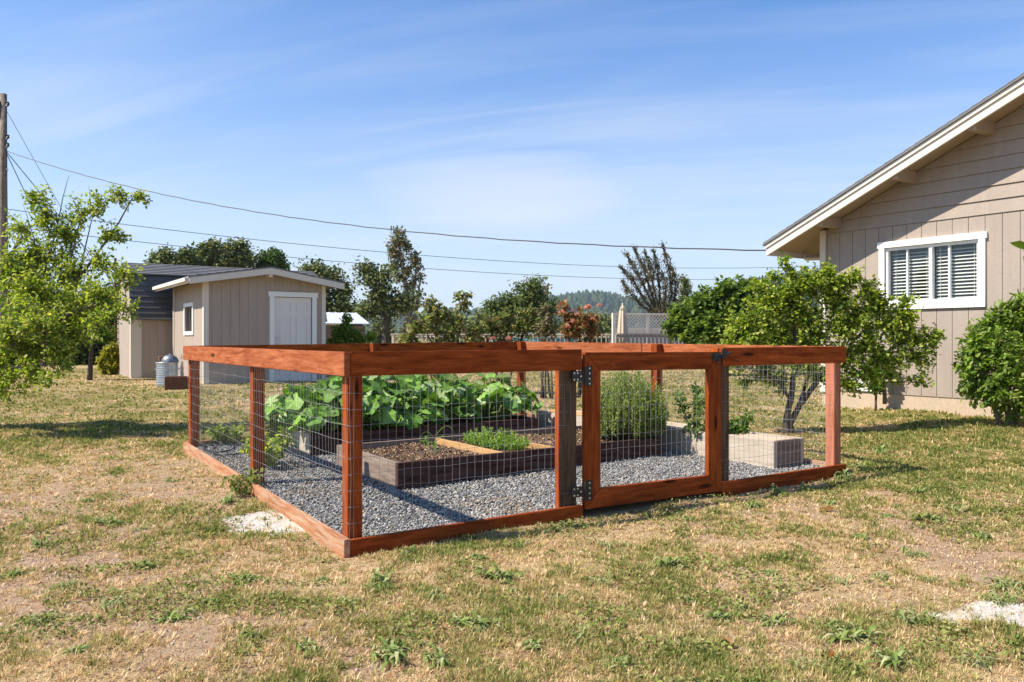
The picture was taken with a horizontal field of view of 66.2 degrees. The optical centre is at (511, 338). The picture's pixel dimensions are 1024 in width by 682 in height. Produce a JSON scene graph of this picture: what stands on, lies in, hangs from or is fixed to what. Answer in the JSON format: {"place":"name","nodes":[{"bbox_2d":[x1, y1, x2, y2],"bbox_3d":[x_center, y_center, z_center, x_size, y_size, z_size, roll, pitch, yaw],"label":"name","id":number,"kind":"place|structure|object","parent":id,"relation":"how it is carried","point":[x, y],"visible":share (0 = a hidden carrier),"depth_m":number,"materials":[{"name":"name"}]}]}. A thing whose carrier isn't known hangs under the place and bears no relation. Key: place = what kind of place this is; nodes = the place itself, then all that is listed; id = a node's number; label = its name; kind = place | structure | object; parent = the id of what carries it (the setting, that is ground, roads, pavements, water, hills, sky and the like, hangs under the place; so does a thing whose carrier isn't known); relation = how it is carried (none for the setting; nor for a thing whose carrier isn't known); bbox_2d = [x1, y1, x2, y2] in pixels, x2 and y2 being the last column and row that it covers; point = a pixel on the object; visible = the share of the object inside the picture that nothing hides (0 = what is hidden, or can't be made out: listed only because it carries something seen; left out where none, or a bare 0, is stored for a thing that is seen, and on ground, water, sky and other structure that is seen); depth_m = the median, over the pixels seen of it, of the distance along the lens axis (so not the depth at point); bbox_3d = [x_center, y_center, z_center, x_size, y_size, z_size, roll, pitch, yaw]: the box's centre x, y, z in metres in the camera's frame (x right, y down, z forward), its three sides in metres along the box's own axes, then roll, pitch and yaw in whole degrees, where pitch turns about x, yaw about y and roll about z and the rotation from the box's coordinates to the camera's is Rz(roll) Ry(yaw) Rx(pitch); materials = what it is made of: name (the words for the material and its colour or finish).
{"place":"outdoors","nodes":[
{"label":"outdoors","id":0,"kind":"place"},
{"bbox_2d":[0,339,1023,681],"bbox_3d":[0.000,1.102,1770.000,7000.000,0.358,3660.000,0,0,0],"label":"ground","id":1,"kind":"structure","parent":0,"point":[254,519],"depth_m":4.34,"materials":[{"name":"plant"}]},
{"bbox_2d":[0,93,9,328],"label":"utility pole","id":2,"kind":"object","parent":1,"relation":"on","point":[4,135],"visible":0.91,"depth_m":23.92,"materials":[{"name":"brown wood"}]},
{"bbox_2d":[7,151,765,250],"bbox_3d":[-5.690,-3.549,18.159,22.717,4.358,0.020,0,0,31],"label":"service cable","id":3,"kind":"object","parent":2,"relation":"attached to","point":[422,232],"visible":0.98,"depth_m":15.59,"materials":[{"name":"black rubber"}]},
{"bbox_2d":[8,226,799,279],"bbox_3d":[3.765,-3.402,35.999,45.271,1.310,0.018,0,0,-32],"label":"overhead line","id":4,"kind":"object","parent":2,"relation":"attached to","point":[415,267],"visible":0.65,"depth_m":31.11,"materials":[{"name":"black rubber"}]},
{"bbox_2d":[8,209,807,267],"bbox_3d":[2.808,-3.732,33.999,41.597,1.152,0.018,0,0,-29],"label":"overhead line","id":5,"kind":"object","parent":2,"relation":"attached to","point":[377,251],"visible":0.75,"depth_m":29.44,"materials":[{"name":"black rubber"}]},
{"bbox_2d":[18,609,67,627],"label":"narrow weed","id":6,"kind":"object","parent":1,"relation":"on","point":[40,620],"visible":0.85,"depth_m":3.46,"materials":[{"name":"green plant"}]},
{"bbox_2d":[0,177,152,407],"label":"plum tree","id":7,"kind":"object","parent":1,"relation":"on","point":[26,332],"visible":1,"depth_m":9.24,"materials":[{"name":"green plant"}]},
{"bbox_2d":[47,277,117,364],"bbox_3d":[-16.549,-0.339,30.983,3.489,4.569,1.842,0,0,0],"label":"evergreen tree","id":8,"kind":"object","parent":1,"relation":"on","point":[82,356],"visible":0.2,"depth_m":30.66,"materials":[{"name":"green plant"}]},
{"bbox_2d":[61,283,132,379],"bbox_3d":[-10.546,-0.112,19.453,2.105,2.540,0.998,0,0,0],"label":"young tree","id":9,"kind":"object","parent":1,"relation":"on","point":[108,336],"visible":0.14,"depth_m":19.46,"materials":[{"name":"green plant"}]},
{"bbox_2d":[95,339,119,374],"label":"bush","id":10,"kind":"object","parent":1,"relation":"on","point":[107,360],"visible":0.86,"depth_m":22.36,"materials":[{"name":"yellow plant"}]},
{"bbox_2d":[87,594,129,611],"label":"narrow weed","id":11,"kind":"object","parent":1,"relation":"on","point":[103,603],"visible":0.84,"depth_m":3.62,"materials":[{"name":"green plant"}]},
{"bbox_2d":[92,514,133,527],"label":"broadleaf weed","id":12,"kind":"object","parent":1,"relation":"on","point":[106,520],"visible":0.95,"depth_m":5.07,"materials":[{"name":"green plant"}]},
{"bbox_2d":[142,242,185,264],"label":"oak tree","id":13,"kind":"object","parent":1,"relation":"on","point":[163,256],"visible":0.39,"depth_m":57.65,"materials":[{"name":"green plant"}]},
{"bbox_2d":[154,362,179,387],"bbox_3d":[-7.522,0.794,17.128,0.469,0.560,0.469,0,0,45],"label":"metal bin","id":14,"kind":"object","parent":1,"relation":"on","point":[164,370],"visible":0.74,"depth_m":16.93,"materials":[{"name":"metal"}]},
{"bbox_2d":[145,608,196,623],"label":"broadleaf weed","id":15,"kind":"object","parent":1,"relation":"on","point":[170,616],"visible":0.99,"depth_m":3.45,"materials":[{"name":"green plant"}]},
{"bbox_2d":[165,376,188,389],"bbox_3d":[-6.935,0.929,16.285,0.479,0.270,0.399,0,0,-21],"label":"rusty box","id":16,"kind":"object","parent":1,"relation":"on","point":[176,382],"visible":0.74,"depth_m":16.10,"materials":[{"name":"brown metal"}]},
{"bbox_2d":[173,244,206,265],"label":"oak tree","id":17,"kind":"object","parent":1,"relation":"on","point":[191,255],"visible":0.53,"depth_m":59.11,"materials":[{"name":"green plant"}]},
{"bbox_2d":[190,236,238,267],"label":"oak tree","id":18,"kind":"object","parent":1,"relation":"on","point":[215,257],"visible":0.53,"depth_m":60.60,"materials":[{"name":"green plant"}]},
{"bbox_2d":[114,258,326,377],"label":"gambrel shed","id":19,"kind":"structure","parent":1,"relation":"on","point":[146,344],"depth_m":20.96,"materials":[{"name":"beige paint"}]},
{"bbox_2d":[221,236,261,268],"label":"oak tree","id":20,"kind":"object","parent":1,"relation":"on","point":[244,259],"visible":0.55,"depth_m":62.09,"materials":[{"name":"green plant"}]},
{"bbox_2d":[222,467,263,495],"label":"weed plant","id":21,"kind":"object","parent":1,"relation":"on","point":[236,483],"visible":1,"depth_m":5.94,"materials":[{"name":"green plant"}]},
{"bbox_2d":[224,570,265,583],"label":"broadleaf weed","id":22,"kind":"object","parent":1,"relation":"on","point":[243,577],"visible":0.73,"depth_m":3.99,"materials":[{"name":"green plant"}]},
{"bbox_2d":[152,266,344,383],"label":"garden shed","id":23,"kind":"structure","parent":1,"relation":"on","point":[271,305],"depth_m":18.77,"materials":[{"name":"beige paint"}]},
{"bbox_2d":[183,302,193,334],"bbox_3d":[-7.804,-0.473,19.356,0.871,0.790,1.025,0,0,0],"label":"window","id":24,"kind":"structure","parent":23,"relation":"in","point":[191,303],"depth_m":19.21,"materials":[{"name":"white paint"}]},
{"bbox_2d":[275,297,310,380],"bbox_3d":[-5.339,0.051,19.154,0.960,2.088,0.120,0,0,-34],"label":"door","id":25,"kind":"structure","parent":23,"relation":"in","point":[292,315],"depth_m":19.16,"materials":[{"name":"white paint"}]},
{"bbox_2d":[251,245,293,269],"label":"oak tree","id":26,"kind":"object","parent":1,"relation":"on","point":[275,260],"visible":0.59,"depth_m":63.55,"materials":[{"name":"green plant"}]},
{"bbox_2d":[294,635,320,656],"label":"broadleaf weed","id":27,"kind":"object","parent":1,"relation":"on","point":[314,647],"visible":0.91,"depth_m":3.14,"materials":[{"name":"green plant"}]},
{"bbox_2d":[289,254,360,313],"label":"oak tree","id":28,"kind":"object","parent":1,"relation":"on","point":[341,301],"visible":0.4,"depth_m":47.69,"materials":[{"name":"green plant"}]},
{"bbox_2d":[326,312,369,343],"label":"outbuilding","id":29,"kind":"structure","parent":1,"relation":"on","point":[333,319],"depth_m":34.01,"materials":[{"name":"white metal"}]},
{"bbox_2d":[326,312,377,343],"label":"bush","id":30,"kind":"object","parent":1,"relation":"on","point":[342,334],"visible":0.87,"depth_m":19.94,"materials":[{"name":"green plant"}]},
{"bbox_2d":[362,567,394,593],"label":"broadleaf weed","id":31,"kind":"object","parent":1,"relation":"on","point":[375,577],"visible":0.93,"depth_m":3.96,"materials":[{"name":"green plant"}]},
{"bbox_2d":[365,317,397,342],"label":"tree","id":32,"kind":"object","parent":1,"relation":"on","point":[376,328],"visible":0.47,"depth_m":131.42,"materials":[{"name":"green plant"}]},
{"bbox_2d":[349,255,424,342],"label":"oak tree","id":33,"kind":"object","parent":1,"relation":"on","point":[384,302],"visible":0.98,"depth_m":45.78,"materials":[{"name":"green plant"}]},
{"bbox_2d":[369,636,410,672],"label":"broadleaf weed","id":34,"kind":"object","parent":1,"relation":"on","point":[396,653],"visible":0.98,"depth_m":3.09,"materials":[{"name":"green plant"}]},
{"bbox_2d":[385,225,427,337],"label":"eucalyptus tree","id":35,"kind":"object","parent":1,"relation":"on","point":[403,243],"visible":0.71,"depth_m":49.88,"materials":[{"name":"green plant"}]},
{"bbox_2d":[422,644,451,669],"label":"broadleaf weed","id":36,"kind":"object","parent":1,"relation":"on","point":[442,659],"visible":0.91,"depth_m":3.08,"materials":[{"name":"green plant"}]},
{"bbox_2d":[396,290,485,382],"bbox_3d":[-1.325,0.118,14.627,1.684,2.023,0.587,0,0,0],"label":"rose bush","id":37,"kind":"object","parent":1,"relation":"on","point":[439,316],"visible":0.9,"depth_m":14.56,"materials":[{"name":"green plant"}]},
{"bbox_2d":[460,308,490,341],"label":"tree","id":38,"kind":"object","parent":1,"relation":"on","point":[477,318],"visible":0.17,"depth_m":95.57,"materials":[{"name":"green plant"}]},
{"bbox_2d":[448,610,506,631],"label":"broadleaf weed","id":39,"kind":"object","parent":1,"relation":"on","point":[483,623],"visible":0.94,"depth_m":3.42,"materials":[{"name":"green plant"}]},
{"bbox_2d":[472,563,526,583],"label":"broadleaf weed","id":40,"kind":"object","parent":1,"relation":"on","point":[502,573],"visible":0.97,"depth_m":4.03,"materials":[{"name":"green plant"}]},
{"bbox_2d":[469,303,549,383],"bbox_3d":[-0.042,0.228,14.866,1.665,1.802,0.591,0,0,0],"label":"rose bush","id":41,"kind":"object","parent":1,"relation":"on","point":[515,323],"visible":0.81,"depth_m":14.86,"materials":[{"name":"green plant"}]},
{"bbox_2d":[198,416,823,536],"bbox_3d":[-0.339,1.132,7.527,4.390,0.130,4.814,0,0,-34],"label":"gravel bed","id":42,"kind":"object","parent":1,"relation":"on","point":[338,488],"visible":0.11,"depth_m":6.03,"materials":[{"name":"grey gravel"}]},
{"bbox_2d":[203,441,243,455],"bbox_3d":[-2.847,1.086,7.778,0.363,0.032,0.940,0,0,-34],"label":"garden hose","id":43,"kind":"object","parent":42,"relation":"on","point":[204,448],"visible":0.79,"depth_m":7.66,"materials":[{"name":"green rubber"}]},
{"bbox_2d":[203,422,245,443],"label":"weed plant","id":44,"kind":"object","parent":42,"relation":"on","point":[222,436],"visible":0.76,"depth_m":8.17,"materials":[{"name":"green plant"}]},
{"bbox_2d":[240,426,297,467],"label":"weed plant","id":45,"kind":"object","parent":42,"relation":"on","point":[271,449],"visible":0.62,"depth_m":6.81,"materials":[{"name":"green plant"}]},
{"bbox_2d":[265,417,282,440],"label":"weed plant","id":46,"kind":"object","parent":42,"relation":"on","point":[273,425],"visible":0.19,"depth_m":8.14,"materials":[{"name":"green plant"}]},
{"bbox_2d":[271,412,537,456],"bbox_3d":[-1.145,1.037,8.699,2.680,0.260,1.250,0,0,-34],"label":"raised bed","id":47,"kind":"object","parent":42,"relation":"on","point":[514,422],"visible":0.33,"depth_m":8.04,"materials":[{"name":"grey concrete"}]},
{"bbox_2d":[265,379,341,432],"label":"squash plant","id":48,"kind":"object","parent":47,"relation":"on","point":[295,417],"visible":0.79,"depth_m":7.67,"materials":[{"name":"green plant"}]},
{"bbox_2d":[300,376,403,430],"bbox_3d":[-1.779,0.637,8.280,0.981,0.642,1.514,0,0,-40],"label":"squash plant","id":49,"kind":"object","parent":47,"relation":"on","point":[368,397],"visible":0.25,"depth_m":7.96,"materials":[{"name":"green plant"}]},
{"bbox_2d":[362,374,440,426],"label":"squash plant","id":50,"kind":"object","parent":47,"relation":"on","point":[402,384],"visible":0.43,"depth_m":8.31,"materials":[{"name":"green plant"}]},
{"bbox_2d":[325,391,479,431],"bbox_3d":[-1.196,0.755,8.184,1.842,0.406,0.710,0,0,-40],"label":"squash plant","id":51,"kind":"object","parent":47,"relation":"on","point":[428,414],"visible":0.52,"depth_m":8.11,"materials":[{"name":"green plant"}]},
{"bbox_2d":[386,373,482,423],"bbox_3d":[-0.924,0.622,8.917,1.204,0.670,1.257,0,0,0],"label":"squash plant","id":52,"kind":"object","parent":47,"relation":"on","point":[466,391],"visible":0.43,"depth_m":8.69,"materials":[{"name":"green plant"}]},
{"bbox_2d":[455,373,542,420],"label":"squash plant","id":53,"kind":"object","parent":47,"relation":"on","point":[506,394],"visible":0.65,"depth_m":9.12,"materials":[{"name":"green plant"}]},
{"bbox_2d":[337,425,662,490],"bbox_3d":[-0.057,1.062,7.233,2.786,0.235,1.234,0,0,-34],"label":"raised bed","id":54,"kind":"object","parent":42,"relation":"on","point":[380,459],"visible":0.52,"depth_m":6.64,"materials":[{"name":"brown wood"}]},
{"bbox_2d":[462,426,531,450],"bbox_3d":[-0.144,0.900,7.141,0.467,0.199,0.901,0,0,-29],"label":"herb patch","id":55,"kind":"object","parent":54,"relation":"on","point":[505,438],"visible":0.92,"depth_m":7.01,"materials":[{"name":"green plant"}]},
{"bbox_2d":[600,370,669,440],"bbox_3d":[1.113,0.627,7.643,0.850,0.754,0.767,0,0,0],"label":"rosemary bush","id":56,"kind":"object","parent":54,"relation":"on","point":[616,410],"visible":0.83,"depth_m":7.44,"materials":[{"name":"green plant"}]},
{"bbox_2d":[536,409,803,468],"bbox_3d":[1.453,1.029,8.346,0.420,0.322,3.500,0,0,-34],"label":"raised bed","id":57,"kind":"object","parent":42,"relation":"on","point":[782,448],"visible":0.32,"depth_m":7.10,"materials":[{"name":"grey concrete"}]},
{"bbox_2d":[729,407,754,434],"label":"bean plant","id":58,"kind":"object","parent":57,"relation":"in","point":[736,427],"visible":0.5,"depth_m":7.51,"materials":[{"name":"green plant"}]},
{"bbox_2d":[668,381,704,440],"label":"bean plant","id":59,"kind":"object","parent":42,"relation":"on","point":[698,410],"visible":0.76,"depth_m":7.56,"materials":[{"name":"green plant"}]},
{"bbox_2d":[0,435,1023,681],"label":"clover cover","id":60,"kind":"object","parent":1,"relation":"on","point":[436,623],"visible":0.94,"depth_m":3.80,"materials":[{"name":"green plant"}]},
{"bbox_2d":[0,460,1023,681],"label":"soil crumbs","id":61,"kind":"object","parent":1,"relation":"on","point":[356,669],"visible":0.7,"depth_m":3.68,"materials":[{"name":"brown soil"}]},
{"bbox_2d":[183,342,845,557],"bbox_3d":[-0.338,0.714,7.527,4.460,1.339,4.888,0,0,-34],"label":"garden fence","id":62,"kind":"object","parent":1,"relation":"on","point":[351,364],"visible":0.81,"depth_m":5.49,"materials":[{"name":"brown wood"}]},
{"bbox_2d":[480,273,563,332],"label":"oak tree","id":63,"kind":"object","parent":1,"relation":"on","point":[534,293],"visible":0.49,"depth_m":51.63,"materials":[{"name":"green plant"}]},
{"bbox_2d":[521,635,543,650],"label":"clover weed","id":64,"kind":"object","parent":1,"relation":"on","point":[533,641],"visible":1,"depth_m":3.20,"materials":[{"name":"green plant"}]},
{"bbox_2d":[532,285,560,398],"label":"rose bush","id":65,"kind":"object","parent":1,"relation":"on","point":[545,332],"visible":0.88,"depth_m":13.98,"materials":[{"name":"green plant"}]},
{"bbox_2d":[553,298,603,397],"bbox_3d":[1.214,0.192,14.227,0.934,1.872,0.522,0,0,0],"label":"rose bush","id":66,"kind":"object","parent":1,"relation":"on","point":[589,320],"visible":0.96,"depth_m":14.27,"materials":[{"name":"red plant"}]},
{"bbox_2d":[574,308,611,342],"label":"tree","id":67,"kind":"object","parent":1,"relation":"on","point":[602,328],"visible":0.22,"depth_m":102.53,"materials":[{"name":"green plant"}]},
{"bbox_2d":[599,312,617,342],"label":"tree","id":68,"kind":"object","parent":1,"relation":"on","point":[604,319],"visible":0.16,"depth_m":129.49,"materials":[{"name":"green plant"}]},
{"bbox_2d":[603,656,633,670],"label":"clover weed","id":69,"kind":"object","parent":1,"relation":"on","point":[620,661],"visible":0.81,"depth_m":3.00,"materials":[{"name":"green plant"}]},
{"bbox_2d":[617,240,682,327],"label":"cypress tree","id":70,"kind":"object","parent":1,"relation":"on","point":[656,306],"visible":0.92,"depth_m":45.93,"materials":[{"name":"green plant"}]},
{"bbox_2d":[612,313,709,343],"bbox_3d":[5.740,0.049,29.996,4.082,2.006,0.120,0,0,-14],"label":"lattice screen","id":71,"kind":"object","parent":1,"relation":"on","point":[647,328],"visible":0.38,"depth_m":29.78,"materials":[{"name":"beige paint"}]},
{"bbox_2d":[642,553,695,568],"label":"broadleaf weed","id":72,"kind":"object","parent":1,"relation":"on","point":[670,562],"visible":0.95,"depth_m":4.25,"materials":[{"name":"green plant"}]},
{"bbox_2d":[676,273,692,305],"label":"conifer tree","id":73,"kind":"object","parent":1,"relation":"on","point":[685,285],"visible":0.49,"depth_m":59.82,"materials":[{"name":"green plant"}]},
{"bbox_2d":[700,606,743,623],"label":"broadleaf weed","id":74,"kind":"object","parent":1,"relation":"on","point":[719,615],"visible":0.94,"depth_m":3.50,"materials":[{"name":"green plant"}]},
{"bbox_2d":[660,274,786,343],"bbox_3d":[6.036,-0.350,21.805,3.813,2.924,1.667,0,0,6],"label":"bush","id":75,"kind":"object","parent":1,"relation":"on","point":[704,311],"visible":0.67,"depth_m":21.71,"materials":[{"name":"green plant"}]},
{"bbox_2d":[747,612,798,626],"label":"broadleaf weed","id":76,"kind":"object","parent":1,"relation":"on","point":[773,618],"visible":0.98,"depth_m":3.46,"materials":[{"name":"green plant"}]},
{"bbox_2d":[783,656,828,671],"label":"narrow weed","id":77,"kind":"object","parent":1,"relation":"on","point":[796,661],"visible":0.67,"depth_m":2.98,"materials":[{"name":"green plant"}]},
{"bbox_2d":[805,616,854,630],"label":"broadleaf weed","id":78,"kind":"object","parent":1,"relation":"on","point":[837,623],"visible":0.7,"depth_m":3.40,"materials":[{"name":"green plant"}]},
{"bbox_2d":[718,251,946,434],"bbox_3d":[3.747,0.086,9.252,2.715,2.211,0.731,0,0,0],"label":"fruit tree","id":79,"kind":"object","parent":1,"relation":"on","point":[833,287],"visible":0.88,"depth_m":9.14,"materials":[{"name":"green plant"}]},
{"bbox_2d":[830,468,856,479],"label":"broadleaf weed","id":80,"kind":"object","parent":1,"relation":"on","point":[844,471],"visible":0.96,"depth_m":6.63,"materials":[{"name":"green plant"}]},
{"bbox_2d":[816,624,885,646],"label":"broadleaf weed","id":81,"kind":"object","parent":1,"relation":"on","point":[857,633],"visible":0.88,"depth_m":3.25,"materials":[{"name":"green plant"}]},
{"bbox_2d":[861,355,897,409],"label":"wall shrub","id":82,"kind":"object","parent":1,"relation":"on","point":[881,388],"visible":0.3,"depth_m":10.93,"materials":[{"name":"plant"}]},
{"bbox_2d":[859,645,924,670],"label":"broadleaf weed","id":83,"kind":"object","parent":1,"relation":"on","point":[898,657],"visible":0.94,"depth_m":3.00,"materials":[{"name":"green plant"}]},
{"bbox_2d":[762,73,1023,417],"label":"house","id":84,"kind":"structure","parent":1,"relation":"on","point":[934,220],"depth_m":10.52,"materials":[{"name":"beige paint"}]},
{"bbox_2d":[877,231,987,309],"bbox_3d":[5.825,-0.883,10.738,0.478,0.960,1.471,0,0,-34],"label":"window","id":85,"kind":"structure","parent":84,"relation":"in","point":[948,274],"depth_m":10.66,"materials":[{"name":"white plastic"}]},
{"bbox_2d":[877,606,951,628],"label":"narrow weed","id":86,"kind":"object","parent":1,"relation":"on","point":[907,620],"visible":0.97,"depth_m":3.50,"materials":[{"name":"green plant"}]},
{"bbox_2d":[900,545,932,560],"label":"narrow weed","id":87,"kind":"object","parent":1,"relation":"on","point":[911,553],"visible":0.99,"depth_m":4.45,"materials":[{"name":"green plant"}]},
{"bbox_2d":[911,511,951,521],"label":"broadleaf weed","id":88,"kind":"object","parent":1,"relation":"on","point":[933,517],"visible":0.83,"depth_m":5.19,"materials":[{"name":"green plant"}]},
{"bbox_2d":[948,650,1009,670],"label":"narrow weed","id":89,"kind":"object","parent":1,"relation":"on","point":[964,656],"visible":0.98,"depth_m":3.03,"materials":[{"name":"green plant"}]},
{"bbox_2d":[969,530,999,541],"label":"broadleaf weed","id":90,"kind":"object","parent":1,"relation":"on","point":[989,535],"visible":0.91,"depth_m":4.83,"materials":[{"name":"green plant"}]},
{"bbox_2d":[950,289,1023,425],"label":"laurel shrub","id":91,"kind":"object","parent":1,"relation":"on","point":[984,352],"visible":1,"depth_m":9.02,"materials":[{"name":"green plant"}]},
{"bbox_2d":[968,589,1023,606],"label":"narrow weed","id":92,"kind":"object","parent":1,"relation":"on","point":[996,594],"visible":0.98,"depth_m":3.73,"materials":[{"name":"green plant"}]},
{"bbox_2d":[980,567,1023,593],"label":"narrow weed","id":93,"kind":"object","parent":1,"relation":"on","point":[1005,583],"visible":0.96,"depth_m":3.93,"materials":[{"name":"green plant"}]},
{"bbox_3d":[2.385,0.982,31.510,14.492,0.540,8.980,0,0,0],"label":"deck","id":94,"kind":"object","parent":1,"relation":"on","visible":0},
{"bbox_2d":[391,333,611,342],"bbox_3d":[-0.519,0.525,28.034,8.124,1.403,0.170,0,0,14],"label":"deck railing","id":95,"kind":"object","parent":94,"relation":"attached to","point":[606,336],"visible":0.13,"depth_m":27.83,"materials":[{"name":"grey wood"}]},
{"bbox_2d":[490,332,577,341],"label":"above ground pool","id":96,"kind":"structure","parent":94,"relation":"on","point":[535,339],"depth_m":32.26,"materials":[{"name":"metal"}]},
{"bbox_2d":[617,303,627,342],"bbox_3d":[3.832,-0.256,27.200,0.364,1.936,0.364,0,0,23],"label":"patio umbrella","id":97,"kind":"object","parent":94,"relation":"on","point":[622,324],"visible":0.86,"depth_m":27.09,"materials":[{"name":"beige fabric"}]},
{"bbox_2d":[615,333,722,344],"bbox_3d":[5.384,0.519,26.529,4.004,1.366,0.180,0,0,-15],"label":"deck railing","id":98,"kind":"object","parent":94,"relation":"attached to","point":[618,337],"visible":0.12,"depth_m":26.19,"materials":[{"name":"grey wood"}]},
{"bbox_2d":[0,0,1023,312],"label":"sky","id":99,"kind":"structure","parent":0,"point":[722,124],"materials":[{"name":"blue"}]},
{"bbox_2d":[381,284,818,338],"bbox_3d":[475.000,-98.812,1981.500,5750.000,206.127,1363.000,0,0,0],"label":"hill","id":100,"kind":"structure","parent":0,"point":[614,310],"depth_m":1777.31,"materials":[{"name":"green plant"}]},
{"bbox_2d":[73,265,819,338],"bbox_3d":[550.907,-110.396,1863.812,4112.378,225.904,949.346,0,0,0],"label":"hillside forest","id":101,"kind":"object","parent":100,"relation":"on","point":[592,298],"visible":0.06,"depth_m":1870.54,"materials":[{"name":"green plant"}]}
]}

